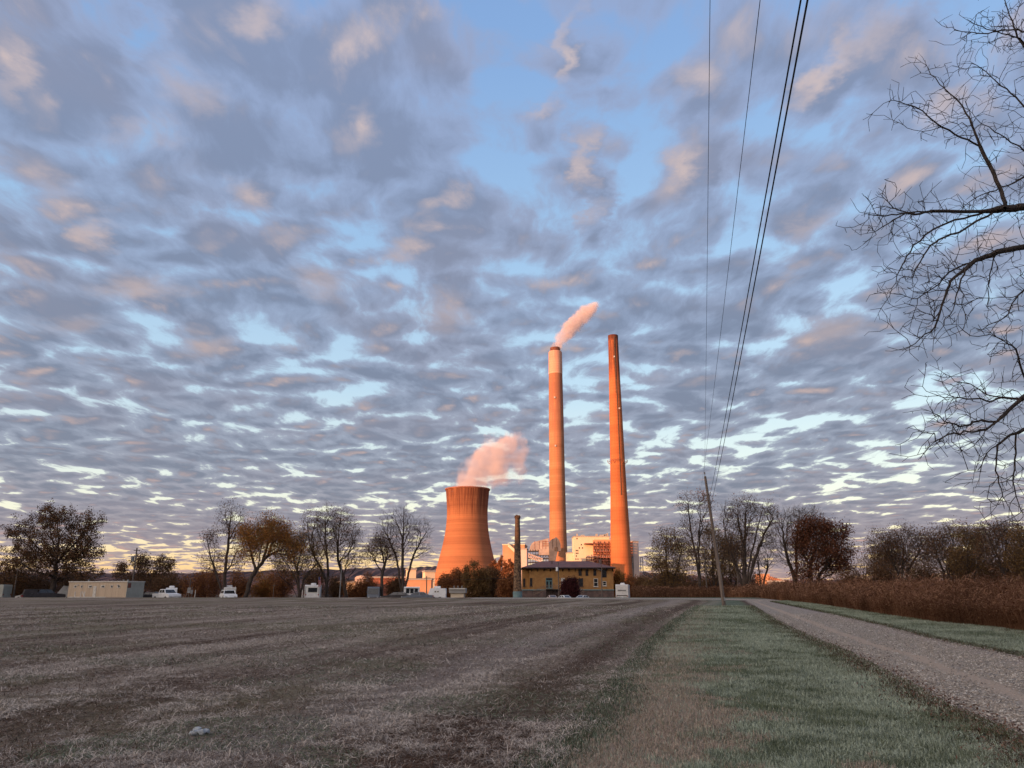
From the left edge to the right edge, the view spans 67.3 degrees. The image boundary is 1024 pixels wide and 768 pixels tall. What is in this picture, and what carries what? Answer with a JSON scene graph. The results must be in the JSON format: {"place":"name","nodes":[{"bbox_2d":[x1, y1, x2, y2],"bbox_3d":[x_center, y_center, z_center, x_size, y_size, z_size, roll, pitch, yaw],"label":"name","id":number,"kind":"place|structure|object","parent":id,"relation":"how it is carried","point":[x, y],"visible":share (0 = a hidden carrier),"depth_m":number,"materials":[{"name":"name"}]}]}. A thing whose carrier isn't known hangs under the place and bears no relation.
{"place":"outdoors","nodes":[
{"label":"outdoors","id":0,"kind":"place"},
{"bbox_2d":[20,589,65,596],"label":"parked car","id":1,"kind":"object","parent":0,"point":[38,593],"visible":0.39,"depth_m":119.57,"materials":[{"name":"paint"}]},
{"bbox_2d":[182,594,482,596],"bbox_3d":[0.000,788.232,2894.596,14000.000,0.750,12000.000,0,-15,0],"label":"ground","id":2,"kind":"structure","parent":0,"point":[293,595],"depth_m":625.38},
{"bbox_2d":[3,567,67,596],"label":"shrub","id":3,"kind":"object","parent":2,"relation":"on","point":[37,583],"visible":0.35,"depth_m":128.35,"materials":[{"name":"brown plant"}]},
{"bbox_2d":[0,498,107,591],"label":"autumn tree","id":4,"kind":"object","parent":2,"relation":"on","point":[76,555],"visible":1,"depth_m":124.70,"materials":[{"name":"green plant"}]},
{"bbox_2d":[58,586,68,596],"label":"camper","id":5,"kind":"object","parent":2,"relation":"on","point":[63,589],"visible":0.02,"depth_m":127.48,"materials":[{"name":"white paint"}]},
{"bbox_2d":[46,565,98,591],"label":"shrub","id":6,"kind":"object","parent":2,"relation":"on","point":[65,583],"visible":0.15,"depth_m":134.99,"materials":[{"name":"brown plant"}]},
{"bbox_2d":[131,548,139,580],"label":"utility pole","id":7,"kind":"object","parent":2,"relation":"on","point":[133,557],"visible":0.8,"depth_m":129.54,"materials":[{"name":"brown wood"}]},
{"bbox_2d":[112,549,182,593],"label":"autumn tree","id":8,"kind":"object","parent":2,"relation":"on","point":[143,565],"visible":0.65,"depth_m":145.49,"materials":[{"name":"brown plant"}]},
{"bbox_2d":[144,567,190,596],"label":"shrub","id":9,"kind":"object","parent":2,"relation":"on","point":[164,583],"visible":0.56,"depth_m":134.41,"materials":[{"name":"brown plant"}]},
{"bbox_2d":[177,568,213,596],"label":"shrub","id":10,"kind":"object","parent":2,"relation":"on","point":[201,584],"visible":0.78,"depth_m":132.94,"materials":[{"name":"brown plant"}]},
{"bbox_2d":[198,564,226,596],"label":"shrub","id":11,"kind":"object","parent":2,"relation":"on","point":[213,582],"visible":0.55,"depth_m":137.97,"materials":[{"name":"brown plant"}]},
{"bbox_2d":[191,498,255,590],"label":"bare tree","id":12,"kind":"object","parent":2,"relation":"on","point":[212,561],"visible":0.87,"depth_m":124.23,"materials":[{"name":"brown plant"}]},
{"bbox_2d":[227,567,255,596],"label":"shrub","id":13,"kind":"object","parent":2,"relation":"on","point":[240,585],"visible":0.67,"depth_m":133.95,"materials":[{"name":"brown plant"}]},
{"bbox_2d":[246,565,274,596],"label":"shrub","id":14,"kind":"object","parent":2,"relation":"on","point":[259,592],"visible":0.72,"depth_m":138.59,"materials":[{"name":"brown plant"}]},
{"bbox_2d":[253,580,283,596],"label":"shrub","id":15,"kind":"object","parent":2,"relation":"on","point":[267,589],"visible":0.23,"depth_m":138.62,"materials":[{"name":"brown plant"}]},
{"bbox_2d":[230,508,309,596],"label":"autumn tree","id":16,"kind":"object","parent":2,"relation":"on","point":[273,534],"visible":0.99,"depth_m":120.90,"materials":[{"name":"brown plant"}]},
{"bbox_2d":[265,563,299,596],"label":"shrub","id":17,"kind":"object","parent":2,"relation":"on","point":[281,583],"visible":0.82,"depth_m":134.94,"materials":[{"name":"brown plant"}]},
{"bbox_2d":[265,527,335,596],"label":"bare tree","id":18,"kind":"object","parent":2,"relation":"on","point":[301,562],"visible":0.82,"depth_m":122.58,"materials":[{"name":"brown plant"}]},
{"bbox_2d":[300,565,329,596],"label":"shrub","id":19,"kind":"object","parent":2,"relation":"on","point":[312,578],"visible":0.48,"depth_m":136.07,"materials":[{"name":"brown plant"}]},
{"bbox_2d":[298,500,346,596],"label":"bare tree","id":20,"kind":"object","parent":2,"relation":"on","point":[321,529],"visible":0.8,"depth_m":127.64,"materials":[{"name":"brown plant"}]},
{"bbox_2d":[324,571,348,596],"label":"shrub","id":21,"kind":"object","parent":2,"relation":"on","point":[334,584],"visible":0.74,"depth_m":140.51,"materials":[{"name":"brown plant"}]},
{"bbox_2d":[326,504,365,596],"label":"bare tree","id":22,"kind":"object","parent":2,"relation":"on","point":[338,551],"visible":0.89,"depth_m":129.06,"materials":[{"name":"brown plant"}]},
{"bbox_2d":[340,577,372,596],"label":"shrub","id":23,"kind":"object","parent":2,"relation":"on","point":[357,592],"visible":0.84,"depth_m":136.26,"materials":[{"name":"brown plant"}]},
{"bbox_2d":[358,568,378,596],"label":"shrub","id":24,"kind":"object","parent":2,"relation":"on","point":[371,581],"visible":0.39,"depth_m":138.26,"materials":[{"name":"brown plant"}]},
{"bbox_2d":[354,530,407,595],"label":"bare tree","id":25,"kind":"object","parent":2,"relation":"on","point":[376,543],"visible":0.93,"depth_m":124.77,"materials":[{"name":"brown plant"}]},
{"bbox_2d":[371,576,405,595],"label":"industrial building","id":26,"kind":"structure","parent":2,"relation":"on","point":[384,583],"depth_m":523.25,"materials":[{"name":"concrete"}]},
{"bbox_2d":[383,571,409,594],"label":"shrub","id":27,"kind":"object","parent":2,"relation":"on","point":[392,586],"visible":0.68,"depth_m":132.92,"materials":[{"name":"brown plant"}]},
{"bbox_2d":[367,504,437,591],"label":"bare tree","id":28,"kind":"object","parent":2,"relation":"on","point":[401,583],"visible":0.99,"depth_m":124.47,"materials":[{"name":"brown plant"}]},
{"bbox_2d":[405,568,416,577],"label":"industrial building","id":29,"kind":"structure","parent":2,"relation":"on","point":[412,573],"depth_m":466.43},
{"bbox_2d":[404,587,419,594],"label":"camper","id":30,"kind":"object","parent":2,"relation":"on","point":[409,590],"visible":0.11,"depth_m":122.18,"materials":[{"name":"white paint"}]},
{"bbox_2d":[405,578,433,593],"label":"industrial building","id":31,"kind":"structure","parent":2,"relation":"on","point":[420,583],"depth_m":425.93,"materials":[{"name":"concrete"}]},
{"bbox_2d":[422,570,435,587],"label":"industrial building","id":32,"kind":"structure","parent":2,"relation":"on","point":[429,573],"depth_m":456.30,"materials":[{"name":"concrete"}]},
{"bbox_2d":[433,571,458,596],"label":"shrub","id":33,"kind":"object","parent":2,"relation":"on","point":[445,582],"visible":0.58,"depth_m":221.56,"materials":[{"name":"brown plant"}]},
{"bbox_2d":[449,586,466,596],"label":"industrial building","id":34,"kind":"structure","parent":2,"relation":"on","point":[458,592],"depth_m":192.78,"materials":[{"name":"concrete"}]},
{"bbox_2d":[450,567,471,595],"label":"shrub","id":35,"kind":"object","parent":2,"relation":"on","point":[457,572],"visible":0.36,"depth_m":231.69,"materials":[{"name":"brown plant"}]},
{"bbox_2d":[435,486,493,585],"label":"cooling tower","id":36,"kind":"structure","parent":2,"relation":"on","point":[466,537],"depth_m":866.92,"materials":[{"name":"concrete"}]},
{"bbox_2d":[458,558,494,596],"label":"shrub","id":37,"kind":"object","parent":2,"relation":"on","point":[477,585],"visible":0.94,"depth_m":216.84,"materials":[{"name":"green plant"}]},
{"bbox_2d":[481,563,501,596],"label":"shrub","id":38,"kind":"object","parent":2,"relation":"on","point":[495,572],"visible":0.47,"depth_m":223.45,"materials":[{"name":"brown plant"}]},
{"bbox_2d":[489,559,503,586],"bbox_3d":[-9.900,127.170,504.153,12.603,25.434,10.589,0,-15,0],"label":"shrub","id":39,"kind":"object","parent":2,"relation":"on","point":[495,563],"visible":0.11,"depth_m":506.01,"materials":[{"name":"brown plant"}]},
{"bbox_2d":[494,573,513,596],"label":"shrub","id":40,"kind":"object","parent":2,"relation":"on","point":[505,588],"visible":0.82,"depth_m":206.66,"materials":[{"name":"brown plant"}]},
{"bbox_2d":[497,555,513,577],"bbox_3d":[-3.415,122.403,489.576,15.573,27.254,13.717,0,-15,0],"label":"shrub","id":41,"kind":"object","parent":2,"relation":"on","point":[508,567],"visible":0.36,"depth_m":489.99,"materials":[{"name":"brown plant"}]},
{"bbox_2d":[502,544,527,570],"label":"industrial building","id":42,"kind":"structure","parent":2,"relation":"on","point":[508,551],"depth_m":684.86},
{"bbox_2d":[513,515,521,596],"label":"brick stack","id":43,"kind":"object","parent":2,"relation":"on","point":[517,588],"visible":0.87,"depth_m":184.59,"materials":[{"name":"brick"}]},
{"bbox_2d":[521,548,528,578],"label":"industrial building","id":44,"kind":"structure","parent":2,"relation":"on","point":[524,556],"depth_m":664.14,"materials":[{"name":"concrete"}]},
{"bbox_2d":[528,537,560,562],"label":"flue duct","id":45,"kind":"object","parent":2,"relation":"on","point":[546,547],"visible":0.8,"depth_m":826.86,"materials":[{"name":"metal"}]},
{"bbox_2d":[549,346,566,560],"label":"chimney","id":46,"kind":"object","parent":2,"relation":"on","point":[557,525],"visible":0.84,"depth_m":902.57,"materials":[{"name":"concrete"}]},
{"bbox_2d":[521,559,615,596],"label":"brick house","id":47,"kind":"structure","parent":2,"relation":"on","point":[539,579],"depth_m":193.99,"materials":[{"name":"yellow brick"}]},
{"bbox_2d":[546,578,551,588],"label":"door","id":48,"kind":"structure","parent":47,"relation":"in","point":[548,580],"depth_m":193.51,"materials":[{"name":"teal paint"}]},
{"bbox_2d":[566,552,572,560],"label":"industrial building","id":49,"kind":"structure","parent":2,"relation":"on","point":[569,556],"depth_m":781.64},
{"bbox_2d":[558,575,582,596],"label":"shrub","id":50,"kind":"object","parent":2,"relation":"on","point":[570,587],"visible":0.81,"depth_m":178.77,"materials":[{"name":"red plant"}]},
{"bbox_2d":[571,533,610,565],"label":"boiler house","id":51,"kind":"structure","parent":2,"relation":"on","point":[595,548],"depth_m":771.36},
{"bbox_2d":[613,567,625,596],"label":"shrub","id":52,"kind":"object","parent":2,"relation":"on","point":[617,578],"visible":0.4,"depth_m":202.86,"materials":[{"name":"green plant"}]},
{"bbox_2d":[607,334,632,592],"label":"chimney","id":53,"kind":"object","parent":2,"relation":"on","point":[621,558],"visible":0.98,"depth_m":766.76,"materials":[{"name":"concrete"}]},
{"bbox_2d":[615,583,629,596],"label":"travel trailer","id":54,"kind":"object","parent":2,"relation":"on","point":[622,589],"visible":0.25,"depth_m":142.06,"materials":[{"name":"metal"}]},
{"bbox_2d":[621,573,642,596],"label":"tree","id":55,"kind":"object","parent":2,"relation":"on","point":[628,580],"visible":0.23,"depth_m":193.18,"materials":[{"name":"brown plant"}]},
{"bbox_2d":[630,541,633,576],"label":"steel stair tower","id":56,"kind":"structure","parent":2,"relation":"on","point":[632,557],"depth_m":919.37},
{"bbox_2d":[630,541,639,577],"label":"industrial building","id":57,"kind":"structure","parent":2,"relation":"on","point":[635,558],"depth_m":927.36,"materials":[{"name":"metal"}]},
{"bbox_2d":[630,572,655,593],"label":"shrub","id":58,"kind":"object","parent":2,"relation":"on","point":[636,583],"visible":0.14,"depth_m":183.52,"materials":[{"name":"brown plant"}]},
{"bbox_2d":[636,525,712,587],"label":"autumn tree","id":59,"kind":"object","parent":2,"relation":"on","point":[672,581],"visible":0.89,"depth_m":131.17,"materials":[{"name":"brown plant"}]},
{"bbox_2d":[673,487,719,588],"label":"bare tree","id":60,"kind":"object","parent":2,"relation":"on","point":[695,554],"visible":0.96,"depth_m":116.20,"materials":[{"name":"brown plant"}]},
{"bbox_2d":[690,524,746,585],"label":"autumn tree","id":61,"kind":"object","parent":2,"relation":"on","point":[712,554],"visible":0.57,"depth_m":136.16,"materials":[{"name":"brown plant"}]},
{"bbox_2d":[703,535,766,586],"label":"autumn tree","id":62,"kind":"object","parent":2,"relation":"on","point":[752,577],"visible":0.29,"depth_m":141.24,"materials":[{"name":"brown plant"}]},
{"bbox_2d":[755,574,791,583],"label":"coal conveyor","id":63,"kind":"object","parent":2,"relation":"on","point":[768,576],"visible":0.23,"depth_m":503.87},
{"bbox_2d":[0,597,707,767],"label":"field","id":64,"kind":"structure","parent":0,"point":[311,603],"depth_m":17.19,"materials":[{"name":"plant"}]},
{"bbox_2d":[0,585,12,596],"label":"cargo trailer","id":65,"kind":"object","parent":64,"relation":"on","point":[5,590],"visible":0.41,"depth_m":119.28,"materials":[{"name":"grey"}]},
{"bbox_2d":[67,579,144,596],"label":"site office","id":66,"kind":"structure","parent":64,"relation":"on","point":[123,588],"depth_m":118.33,"materials":[{"name":"beige"}]},
{"bbox_2d":[152,589,180,596],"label":"parked pickup","id":67,"kind":"object","parent":64,"relation":"on","point":[167,593],"visible":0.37,"depth_m":119.72,"materials":[{"name":"white paint"}]},
{"bbox_2d":[189,726,209,735],"bbox_3d":[-3.436,3.833,8.482,0.215,0.088,0.180,0,-15,0],"label":"frosted clump","id":68,"kind":"object","parent":64,"relation":"on","point":[200,731],"visible":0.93,"depth_m":8.42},
{"bbox_2d":[219,590,236,596],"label":"parked car","id":69,"kind":"object","parent":64,"relation":"on","point":[227,593],"visible":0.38,"depth_m":116.74,"materials":[{"name":"white paint"}]},
{"bbox_2d":[305,583,321,596],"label":"travel trailer","id":70,"kind":"object","parent":64,"relation":"on","point":[313,590],"visible":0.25,"depth_m":119.06,"materials":[{"name":"metal"}]},
{"bbox_2d":[366,587,379,596],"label":"trailer","id":71,"kind":"object","parent":64,"relation":"on","point":[372,591],"visible":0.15,"depth_m":120.05,"materials":[{"name":"grey paint"}]},
{"bbox_2d":[380,592,407,596],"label":"parked car","id":72,"kind":"object","parent":64,"relation":"on","point":[397,594],"visible":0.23,"depth_m":117.35,"materials":[{"name":"paint"}]},
{"bbox_2d":[401,592,433,596],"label":"parked car","id":73,"kind":"object","parent":64,"relation":"on","point":[419,594],"visible":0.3,"depth_m":116.39,"materials":[{"name":"grey paint"}]},
{"bbox_2d":[428,586,446,596],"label":"travel trailer","id":74,"kind":"object","parent":64,"relation":"on","point":[437,591],"visible":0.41,"depth_m":118.75,"materials":[{"name":"white paint"}]},
{"bbox_2d":[0,566,954,593],"bbox_3d":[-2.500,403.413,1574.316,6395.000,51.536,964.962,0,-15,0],"label":"wooded hills","id":75,"kind":"structure","parent":0,"point":[361,572],"depth_m":1347.32,"materials":[{"name":"plant"}]},
{"bbox_2d":[0,0,1023,579],"label":"sky","id":76,"kind":"structure","parent":0,"point":[287,257],"materials":[{"name":"blue"}]},
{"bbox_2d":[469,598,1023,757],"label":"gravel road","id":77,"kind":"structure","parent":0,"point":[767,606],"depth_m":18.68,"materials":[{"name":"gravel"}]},
{"bbox_2d":[751,610,1023,767],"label":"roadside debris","id":78,"kind":"object","parent":77,"relation":"on","point":[979,729],"visible":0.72,"depth_m":10.49,"materials":[{"name":"gravel"}]},
{"bbox_2d":[472,597,1023,767],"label":"grass verge","id":79,"kind":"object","parent":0,"point":[728,602],"depth_m":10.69,"materials":[{"name":"plant"}]},
{"bbox_2d":[704,472,725,604],"bbox_3d":[16.236,12.418,61.786,1.214,10.735,0.370,0,-15,0],"label":"utility pole","id":80,"kind":"object","parent":79,"relation":"on","point":[716,553],"visible":0.91,"depth_m":61.55,"materials":[{"name":"brown wood"}]},
{"bbox_2d":[704,23,709,471],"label":"overhead wire","id":81,"kind":"object","parent":80,"relation":"attached to","point":[708,166],"visible":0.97,"depth_m":16.46,"materials":[{"name":"metal"}]},
{"bbox_2d":[702,2,759,478],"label":"overhead wire","id":82,"kind":"object","parent":80,"relation":"attached to","point":[738,185],"visible":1,"depth_m":15.57,"materials":[{"name":"metal"}]},
{"bbox_2d":[709,0,801,497],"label":"overhead wire","id":83,"kind":"object","parent":80,"relation":"attached to","point":[766,188],"visible":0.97,"depth_m":12.20,"materials":[{"name":"metal"}]},
{"bbox_2d":[711,0,808,502],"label":"overhead wire","id":84,"kind":"object","parent":80,"relation":"attached to","point":[804,16],"visible":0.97,"depth_m":11.87,"materials":[{"name":"metal"}]},
{"bbox_2d":[473,597,1023,656],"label":"roadside grass","id":85,"kind":"structure","parent":0,"point":[864,616],"depth_m":28.73,"materials":[{"name":"plant"}]},
{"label":"rough ground","id":86,"kind":"structure","parent":0,"visible":0},
{"bbox_2d":[630,583,741,596],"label":"brush belt","id":87,"kind":"object","parent":86,"relation":"on","point":[677,591],"visible":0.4,"depth_m":112.29,"materials":[{"name":"plant"}]},
{"bbox_2d":[717,489,785,587],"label":"bare tree","id":88,"kind":"object","parent":86,"relation":"on","point":[745,579],"visible":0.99,"depth_m":109.88,"materials":[{"name":"brown plant"}]},
{"bbox_2d":[748,549,780,585],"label":"bare tree","id":89,"kind":"object","parent":86,"relation":"on","point":[766,563],"visible":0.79,"depth_m":112.74,"materials":[{"name":"brown plant"}]},
{"bbox_2d":[763,502,829,582],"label":"bare tree","id":90,"kind":"object","parent":86,"relation":"on","point":[785,550],"visible":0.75,"depth_m":108.09,"materials":[{"name":"brown plant"}]},
{"bbox_2d":[785,510,865,583],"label":"autumn tree","id":91,"kind":"object","parent":86,"relation":"on","point":[806,539],"visible":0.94,"depth_m":102.07,"materials":[{"name":"brown plant"}]},
{"bbox_2d":[833,567,869,582],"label":"shrub","id":92,"kind":"object","parent":86,"relation":"on","point":[851,576],"visible":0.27,"depth_m":96.65,"materials":[{"name":"brown plant"}]},
{"bbox_2d":[849,555,871,576],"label":"bare tree","id":93,"kind":"object","parent":86,"relation":"on","point":[858,560],"visible":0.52,"depth_m":97.37,"materials":[{"name":"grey plant"}]},
{"bbox_2d":[727,564,1023,630],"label":"reed bed","id":94,"kind":"object","parent":86,"relation":"on","point":[985,602],"visible":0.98,"depth_m":37.53,"materials":[{"name":"plant"}]},
{"bbox_2d":[859,559,900,584],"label":"shrub","id":95,"kind":"object","parent":86,"relation":"on","point":[878,573],"visible":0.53,"depth_m":81.17,"materials":[{"name":"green plant"}]},
{"bbox_2d":[856,544,918,576],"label":"autumn tree","id":96,"kind":"object","parent":86,"relation":"on","point":[871,560],"visible":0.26,"depth_m":93.34,"materials":[{"name":"brown plant"}]},
{"bbox_2d":[861,518,941,582],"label":"autumn tree","id":97,"kind":"object","parent":86,"relation":"on","point":[892,540],"visible":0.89,"depth_m":73.11,"materials":[{"name":"brown plant"}]},
{"bbox_2d":[895,557,940,583],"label":"shrub","id":98,"kind":"object","parent":86,"relation":"on","point":[921,572],"visible":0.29,"depth_m":77.16,"materials":[{"name":"brown plant"}]},
{"bbox_2d":[836,0,1023,541],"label":"bare tree","id":99,"kind":"object","parent":86,"relation":"on","point":[1005,207],"visible":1,"depth_m":18.42,"materials":[{"name":"brown plant"}]},
{"bbox_2d":[916,515,977,582],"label":"autumn tree","id":100,"kind":"object","parent":86,"relation":"on","point":[938,554],"visible":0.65,"depth_m":70.35,"materials":[{"name":"brown plant"}]},
{"bbox_2d":[927,562,976,583],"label":"shrub","id":101,"kind":"object","parent":86,"relation":"on","point":[950,575],"visible":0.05,"depth_m":73.61,"materials":[{"name":"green plant"}]},
{"bbox_2d":[943,518,1001,580],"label":"autumn tree","id":102,"kind":"object","parent":86,"relation":"on","point":[969,562],"visible":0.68,"depth_m":66.28,"materials":[{"name":"brown plant"}]},
{"bbox_2d":[966,554,1011,584],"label":"shrub","id":103,"kind":"object","parent":86,"relation":"on","point":[992,574],"visible":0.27,"depth_m":67.42,"materials":[{"name":"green plant"}]},
{"bbox_2d":[965,510,1023,581],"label":"bare tree","id":104,"kind":"object","parent":86,"relation":"on","point":[1003,536],"visible":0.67,"depth_m":60.64,"materials":[{"name":"brown plant"}]},
{"bbox_2d":[988,551,1023,586],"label":"shrub","id":105,"kind":"object","parent":86,"relation":"on","point":[1010,572],"visible":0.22,"depth_m":62.06,"materials":[{"name":"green plant"}]},
{"bbox_2d":[996,520,1023,582],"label":"autumn tree","id":106,"kind":"object","parent":86,"relation":"on","point":[1020,552],"visible":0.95,"depth_m":54.91,"materials":[{"name":"brown plant"}]},
{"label":"utility pole","id":107,"kind":"object","parent":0,"visible":0},
{"bbox_2d":[337,578,505,579],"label":"overhead wire","id":108,"kind":"object","parent":107,"relation":"attached to","point":[417,578],"visible":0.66,"depth_m":164.81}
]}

